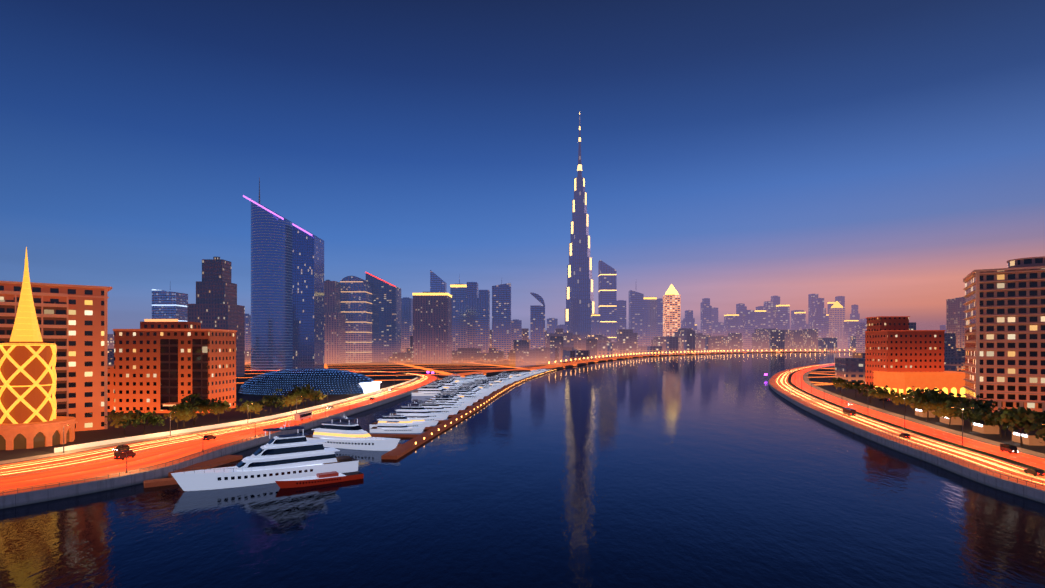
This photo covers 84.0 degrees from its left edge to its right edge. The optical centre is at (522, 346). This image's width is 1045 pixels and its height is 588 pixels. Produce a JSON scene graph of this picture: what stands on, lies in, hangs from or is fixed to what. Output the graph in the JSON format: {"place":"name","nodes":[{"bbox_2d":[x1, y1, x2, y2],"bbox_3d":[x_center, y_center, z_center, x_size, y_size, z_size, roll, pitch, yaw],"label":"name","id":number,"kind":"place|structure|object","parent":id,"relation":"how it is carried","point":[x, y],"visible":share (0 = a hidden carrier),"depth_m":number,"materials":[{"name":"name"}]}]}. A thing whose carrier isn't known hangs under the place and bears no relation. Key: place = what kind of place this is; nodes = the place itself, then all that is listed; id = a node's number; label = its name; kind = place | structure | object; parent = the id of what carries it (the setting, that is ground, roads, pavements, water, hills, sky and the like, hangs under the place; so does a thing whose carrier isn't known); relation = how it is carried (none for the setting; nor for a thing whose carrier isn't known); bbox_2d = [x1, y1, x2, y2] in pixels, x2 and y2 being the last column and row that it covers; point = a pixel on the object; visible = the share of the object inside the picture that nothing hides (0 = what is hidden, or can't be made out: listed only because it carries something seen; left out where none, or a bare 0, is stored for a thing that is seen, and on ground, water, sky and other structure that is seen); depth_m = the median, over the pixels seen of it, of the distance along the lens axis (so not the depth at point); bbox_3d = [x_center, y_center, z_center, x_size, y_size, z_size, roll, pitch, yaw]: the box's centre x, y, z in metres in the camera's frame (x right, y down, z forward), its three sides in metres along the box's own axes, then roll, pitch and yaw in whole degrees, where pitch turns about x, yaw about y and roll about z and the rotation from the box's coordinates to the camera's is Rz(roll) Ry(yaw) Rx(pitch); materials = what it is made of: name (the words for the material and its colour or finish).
{"place":"outdoors","nodes":[
{"label":"outdoors","id":0,"kind":"place"},
{"bbox_2d":[0,247,56,423],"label":"lattice tower","id":1,"kind":"structure","parent":0,"point":[28,375],"depth_m":192.46,"materials":[{"name":"gold metal"}]},
{"bbox_2d":[187,257,244,376],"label":"brown tower","id":2,"kind":"structure","parent":0,"point":[215,306],"depth_m":608.19,"materials":[{"name":"brown concrete"}]},
{"bbox_2d":[0,370,438,495],"bbox_3d":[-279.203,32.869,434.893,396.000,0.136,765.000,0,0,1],"label":"road","id":3,"kind":"structure","parent":0,"point":[58,456],"depth_m":175.03,"materials":[{"name":"asphalt"}]},
{"bbox_2d":[0,370,434,488],"bbox_3d":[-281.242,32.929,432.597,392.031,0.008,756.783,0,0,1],"label":"trails","id":4,"kind":"object","parent":3,"relation":"on","point":[197,438],"visible":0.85,"depth_m":196.56,"materials":[{"name":"yellow paint"}]},
{"bbox_2d":[511,319,521,349],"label":"tower","id":5,"kind":"structure","parent":0,"point":[516,327],"depth_m":1899.84,"materials":[{"name":"glass"}]},
{"bbox_2d":[0,352,1044,587],"bbox_3d":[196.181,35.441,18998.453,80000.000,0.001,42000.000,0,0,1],"label":"water","id":6,"kind":"structure","parent":0,"point":[729,470],"depth_m":123.76,"materials":[{"name":"blue liquid"}]},
{"bbox_2d":[0,382,432,508],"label":"quay wall","id":7,"kind":"structure","parent":6,"relation":"in","point":[29,497],"depth_m":150.48,"materials":[{"name":"concrete"}]},
{"bbox_2d":[0,392,403,495],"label":"quay railing","id":8,"kind":"object","parent":7,"relation":"on","point":[178,459],"visible":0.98,"depth_m":156.43,"materials":[{"name":"brown metal"}]},
{"bbox_2d":[171,420,358,490],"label":"yacht","id":9,"kind":"object","parent":6,"relation":"in","point":[280,457],"visible":0.94,"depth_m":151.30,"materials":[{"name":"white plastic"}]},
{"bbox_2d":[275,471,363,487],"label":"boat","id":10,"kind":"object","parent":6,"relation":"in","point":[326,477],"visible":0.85,"depth_m":149.43,"materials":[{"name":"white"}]},
{"bbox_2d":[144,369,555,487],"bbox_3d":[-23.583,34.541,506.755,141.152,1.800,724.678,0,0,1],"label":"marina docks","id":11,"kind":"object","parent":6,"relation":"on","point":[401,450],"visible":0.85,"depth_m":216.59,"materials":[{"name":"brown wood"}]},
{"bbox_2d":[305,414,399,450],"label":"yacht","id":12,"kind":"object","parent":6,"relation":"on","point":[347,435],"visible":0.98,"depth_m":200.65,"materials":[{"name":"white plastic"}]},
{"bbox_2d":[369,368,550,432],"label":"moored yachts","id":13,"kind":"object","parent":6,"relation":"in","point":[451,395],"visible":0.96,"depth_m":345.72,"materials":[{"name":"white"}]},
{"bbox_2d":[769,363,1044,503],"bbox_3d":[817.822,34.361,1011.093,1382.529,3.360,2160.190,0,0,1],"label":"quay wall","id":14,"kind":"structure","parent":6,"relation":"in","point":[1028,492],"depth_m":170.48,"materials":[{"name":"concrete"}]},
{"bbox_2d":[772,385,1044,489],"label":"quay railing","id":15,"kind":"object","parent":14,"relation":"on","point":[916,443],"visible":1,"depth_m":189.99,"materials":[{"name":"brown metal"}]},
{"bbox_2d":[0,351,1044,467],"bbox_3d":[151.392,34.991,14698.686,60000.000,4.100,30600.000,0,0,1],"label":"ground","id":16,"kind":"structure","parent":0,"point":[385,378],"depth_m":352.52,"materials":[{"name":"concrete"}]},
{"bbox_2d":[0,416,77,449],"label":"arcade building","id":17,"kind":"structure","parent":16,"relation":"on","point":[30,435],"depth_m":188.97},
{"bbox_2d":[0,281,111,430],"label":"apartment building","id":18,"kind":"structure","parent":16,"relation":"on","point":[72,322],"depth_m":224.63,"materials":[{"name":"orange"}]},
{"bbox_2d":[152,289,187,321],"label":"office building","id":19,"kind":"structure","parent":16,"relation":"on","point":[168,305],"depth_m":905.42,"materials":[{"name":"blue glass"}]},
{"bbox_2d":[108,319,236,412],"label":"block","id":20,"kind":"structure","parent":16,"relation":"on","point":[161,365],"depth_m":286.43,"materials":[{"name":"orange concrete"}]},
{"bbox_2d":[104,384,327,434],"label":"garden trees","id":21,"kind":"object","parent":16,"relation":"on","point":[184,410],"visible":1,"depth_m":242.03,"materials":[{"name":"green plant"}]},
{"bbox_2d":[54,377,417,452],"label":"trails","id":22,"kind":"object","parent":16,"relation":"on","point":[92,444],"depth_m":225.50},
{"bbox_2d":[245,314,250,349],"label":"tower","id":23,"kind":"structure","parent":16,"relation":"on","point":[248,331],"depth_m":1307.33,"materials":[{"name":"glass"}]},
{"bbox_2d":[243,177,323,369],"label":"skyscraper","id":24,"kind":"structure","parent":16,"relation":"on","point":[287,294],"depth_m":805.62,"materials":[{"name":"grey"}]},
{"bbox_2d":[239,368,380,395],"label":"domed hall","id":25,"kind":"structure","parent":16,"relation":"on","point":[325,381],"depth_m":400.59,"materials":[{"name":"blue glass"}]},
{"bbox_2d":[324,280,345,363],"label":"tan tower","id":26,"kind":"structure","parent":16,"relation":"on","point":[334,324],"depth_m":1109.75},
{"bbox_2d":[340,276,371,362],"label":"skyscraper","id":27,"kind":"structure","parent":16,"relation":"on","point":[356,300],"depth_m":1153.06,"materials":[{"name":"glass"}]},
{"bbox_2d":[366,272,400,361],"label":"skyscraper","id":28,"kind":"structure","parent":16,"relation":"on","point":[386,312],"depth_m":1202.59,"materials":[{"name":"grey"}]},
{"bbox_2d":[401,297,412,351],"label":"tower","id":29,"kind":"structure","parent":16,"relation":"on","point":[406,318],"depth_m":1502.71,"materials":[{"name":"blue glass"}]},
{"bbox_2d":[412,292,451,363],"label":"tower","id":30,"kind":"structure","parent":16,"relation":"on","point":[432,320],"depth_m":1101.38,"materials":[{"name":"grey glass"}]},
{"bbox_2d":[430,270,446,292],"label":"tower wedge","id":31,"kind":"object","parent":16,"relation":"on","point":[438,284],"visible":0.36,"depth_m":1802.37,"materials":[{"name":"blue glass"}]},
{"bbox_2d":[450,276,466,350],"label":"tower","id":32,"kind":"structure","parent":16,"relation":"on","point":[458,292],"depth_m":1501.24,"materials":[{"name":"blue glass"}]},
{"bbox_2d":[467,282,489,352],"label":"tower","id":33,"kind":"structure","parent":16,"relation":"on","point":[478,322],"depth_m":1400.72,"materials":[{"name":"blue glass"}]},
{"bbox_2d":[108,328,855,356],"bbox_3d":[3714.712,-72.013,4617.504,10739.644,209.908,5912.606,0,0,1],"label":"lowrise building","id":34,"kind":"structure","parent":16,"relation":"on","point":[689,337],"depth_m":2840.52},
{"bbox_2d":[492,283,510,358],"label":"tower","id":35,"kind":"structure","parent":16,"relation":"on","point":[501,315],"depth_m":1450.09,"materials":[{"name":"blue glass"}]},
{"bbox_2d":[108,322,964,381],"bbox_3d":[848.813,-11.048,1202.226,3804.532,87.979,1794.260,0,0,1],"label":"lowrise building","id":36,"kind":"structure","parent":16,"relation":"on","point":[850,369],"depth_m":1161.80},
{"bbox_2d":[530,293,544,348],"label":"tower","id":37,"kind":"structure","parent":16,"relation":"on","point":[537,319],"depth_m":1699.10,"materials":[{"name":"blue glass"}]},
{"bbox_2d":[547,318,557,332],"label":"tower","id":38,"kind":"structure","parent":16,"relation":"on","point":[552,324],"depth_m":2598.25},
{"bbox_2d":[113,388,1044,475],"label":"cars","id":39,"kind":"object","parent":16,"relation":"on","point":[848,411],"visible":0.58,"depth_m":182.82,"materials":[{"name":"grey paint"}]},
{"bbox_2d":[565,112,594,338],"bbox_3d":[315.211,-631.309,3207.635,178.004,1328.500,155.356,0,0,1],"label":"skyscraper","id":40,"kind":"structure","parent":16,"relation":"on","point":[580,307],"depth_m":3162.77,"materials":[{"name":"blue glass"}]},
{"bbox_2d":[591,314,599,334],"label":"tower","id":41,"kind":"structure","parent":16,"relation":"on","point":[595,324],"depth_m":2596.20,"materials":[{"name":"blue"}]},
{"bbox_2d":[598,260,616,341],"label":"tower","id":42,"kind":"structure","parent":16,"relation":"on","point":[607,292],"depth_m":2595.64,"materials":[{"name":"blue glass"}]},
{"bbox_2d":[617,300,625,329],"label":"tower","id":43,"kind":"structure","parent":16,"relation":"on","point":[621,314],"depth_m":2894.48,"materials":[{"name":"blue glass"}]},
{"bbox_2d":[440,349,854,375],"bbox_3d":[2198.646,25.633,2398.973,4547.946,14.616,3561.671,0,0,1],"label":"shore promenade","id":44,"kind":"structure","parent":16,"relation":"on","point":[540,367],"depth_m":1080.70,"materials":[{"name":"brown"}]},
{"bbox_2d":[663,284,680,336],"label":"skyscraper","id":45,"kind":"structure","parent":16,"relation":"on","point":[671,311],"depth_m":2891.94,"materials":[{"name":"grey"}]},
{"bbox_2d":[681,310,696,332],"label":"tower","id":46,"kind":"structure","parent":16,"relation":"on","point":[688,320],"depth_m":3598.64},
{"bbox_2d":[712,322,723,335],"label":"tower","id":47,"kind":"structure","parent":16,"relation":"on","point":[719,326],"depth_m":4342.51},
{"bbox_2d":[427,371,1044,445],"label":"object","id":48,"kind":"object","parent":16,"relation":"on","point":[1027,439],"visible":0.6,"depth_m":218.16,"materials":[{"name":"brown"}]},
{"bbox_2d":[756,306,766,328],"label":"tower","id":49,"kind":"structure","parent":16,"relation":"on","point":[761,308],"depth_m":4437.05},
{"bbox_2d":[764,301,776,328],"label":"tower","id":50,"kind":"structure","parent":16,"relation":"on","point":[770,305],"depth_m":4432.98,"materials":[{"name":"purple glass"}]},
{"bbox_2d":[773,308,787,329],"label":"tower","id":51,"kind":"structure","parent":16,"relation":"on","point":[780,318],"depth_m":3913.56,"materials":[{"name":"glass"}]},
{"bbox_2d":[794,312,805,329],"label":"tower","id":52,"kind":"structure","parent":16,"relation":"on","point":[800,320],"depth_m":4289.30,"materials":[{"name":"purple"}]},
{"bbox_2d":[810,298,828,337],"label":"tower","id":53,"kind":"structure","parent":16,"relation":"on","point":[819,319],"depth_m":3779.34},
{"bbox_2d":[829,301,844,350],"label":"tower","id":54,"kind":"structure","parent":16,"relation":"on","point":[836,312],"depth_m":4145.33,"materials":[{"name":"purple"}]},
{"bbox_2d":[844,320,858,351],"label":"tower","id":55,"kind":"structure","parent":16,"relation":"on","point":[850,329],"depth_m":3626.38,"materials":[{"name":"purple"}]},
{"bbox_2d":[856,323,866,352],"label":"tower","id":56,"kind":"structure","parent":16,"relation":"on","point":[861,328],"depth_m":2385.13,"materials":[{"name":"purple glass"}]},
{"bbox_2d":[865,316,944,387],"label":"block","id":57,"kind":"structure","parent":16,"relation":"on","point":[894,344],"depth_m":396.82,"materials":[{"name":"brown"}]},
{"bbox_2d":[873,371,966,396],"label":"building podium","id":58,"kind":"object","parent":16,"relation":"on","point":[946,382],"visible":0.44,"depth_m":376.80,"materials":[{"name":"orange"}]},
{"bbox_2d":[829,377,1044,445],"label":"bank trees","id":59,"kind":"object","parent":16,"relation":"on","point":[942,403],"visible":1,"depth_m":238.27,"materials":[{"name":"green plant"}]},
{"bbox_2d":[940,325,945,332],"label":"tower","id":60,"kind":"structure","parent":16,"relation":"on","point":[942,327],"depth_m":2405.91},
{"bbox_2d":[946,297,964,347],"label":"tower","id":61,"kind":"structure","parent":16,"relation":"on","point":[955,315],"depth_m":1500.07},
{"bbox_2d":[963,256,1044,412],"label":"block","id":62,"kind":"structure","parent":16,"relation":"on","point":[1004,334],"depth_m":264.68,"materials":[{"name":"beige concrete"}]},
{"bbox_2d":[0,0,1044,338],"label":"sky","id":63,"kind":"structure","parent":0,"point":[879,155],"materials":[{"name":"blue"}]},
{"bbox_2d":[108,320,944,366],"bbox_3d":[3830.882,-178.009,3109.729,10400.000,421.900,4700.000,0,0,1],"label":"buildings","id":64,"kind":"structure","parent":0,"point":[528,362],"depth_m":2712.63,"materials":[{"name":"concrete"}]},
{"bbox_2d":[558,325,566,332],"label":"tower","id":65,"kind":"structure","parent":0,"point":[564,327],"depth_m":2597.69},
{"bbox_2d":[629,290,643,345],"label":"tower","id":66,"kind":"structure","parent":0,"point":[636,312],"depth_m":2993.45,"materials":[{"name":"blue glass"}]},
{"bbox_2d":[644,297,656,345],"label":"tower","id":67,"kind":"structure","parent":0,"point":[650,315],"depth_m":3092.53,"materials":[{"name":"purple"}]},
{"bbox_2d":[657,298,662,336],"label":"tower","id":68,"kind":"structure","parent":0,"point":[659,315],"depth_m":3291.55,"materials":[{"name":"glass"}]},
{"bbox_2d":[702,298,709,304],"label":"tower","id":69,"kind":"structure","parent":0,"point":[706,300],"depth_m":4364.91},
{"bbox_2d":[701,302,711,334],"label":"tower","id":70,"kind":"structure","parent":0,"point":[706,317],"depth_m":3965.59,"materials":[{"name":"glass"}]},
{"bbox_2d":[712,307,717,322],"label":"tower","id":71,"kind":"structure","parent":0,"point":[714,314],"depth_m":5020.57,"materials":[{"name":"glass"}]},
{"bbox_2d":[724,314,738,335],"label":"tower","id":72,"kind":"structure","parent":0,"point":[731,322],"depth_m":3822.34,"materials":[{"name":"purple"}]},
{"bbox_2d":[736,303,744,339],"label":"tower","id":73,"kind":"structure","parent":0,"point":[740,308],"depth_m":4199.27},
{"bbox_2d":[743,310,754,350],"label":"tower","id":74,"kind":"structure","parent":0,"point":[749,320],"depth_m":3679.74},
{"bbox_2d":[755,310,765,328],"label":"tower","id":75,"kind":"structure","parent":0,"point":[760,319],"depth_m":4056.34,"materials":[{"name":"purple"}]},
{"bbox_2d":[771,296,779,304],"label":"tower","id":76,"kind":"structure","parent":0,"point":[775,298],"depth_m":4645.26,"materials":[{"name":"purple"}]},
{"bbox_2d":[776,304,789,329],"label":"tower","id":77,"kind":"structure","parent":0,"point":[784,307],"depth_m":4341.56,"materials":[{"name":"purple"}]},
{"bbox_2d":[791,310,803,329],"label":"tower","id":78,"kind":"structure","parent":0,"point":[792,319],"depth_m":4726.38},
{"bbox_2d":[808,294,817,328],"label":"tower","id":79,"kind":"structure","parent":0,"point":[811,302],"depth_m":4310.50,"materials":[{"name":"purple glass"}]},
{"bbox_2d":[827,302,834,313],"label":"tower","id":80,"kind":"structure","parent":0,"point":[830,304],"depth_m":5133.22,"materials":[{"name":"purple"}]},
{"bbox_2d":[835,296,844,307],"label":"tower","id":81,"kind":"structure","parent":0,"point":[840,300],"depth_m":4815.67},
{"bbox_2d":[850,304,861,322],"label":"tower","id":82,"kind":"structure","parent":0,"point":[854,314],"depth_m":4428.01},
{"bbox_2d":[769,363,1044,490],"bbox_3d":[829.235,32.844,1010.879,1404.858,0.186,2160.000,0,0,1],"label":"road","id":83,"kind":"structure","parent":0,"point":[773,381],"depth_m":218.26,"materials":[{"name":"asphalt"}]},
{"bbox_2d":[63,357,1044,472],"bbox_3d":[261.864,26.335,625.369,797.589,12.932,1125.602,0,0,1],"label":"street lamps","id":84,"kind":"object","parent":83,"relation":"on","point":[432,381],"visible":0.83,"depth_m":230.49,"materials":[{"name":"grey"}]},
{"bbox_2d":[777,364,1044,484],"bbox_3d":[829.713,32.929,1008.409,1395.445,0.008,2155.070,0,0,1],"label":"trails","id":85,"kind":"object","parent":83,"relation":"on","point":[917,430],"visible":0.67,"depth_m":214.18,"materials":[{"name":"yellow paint"}]}
]}

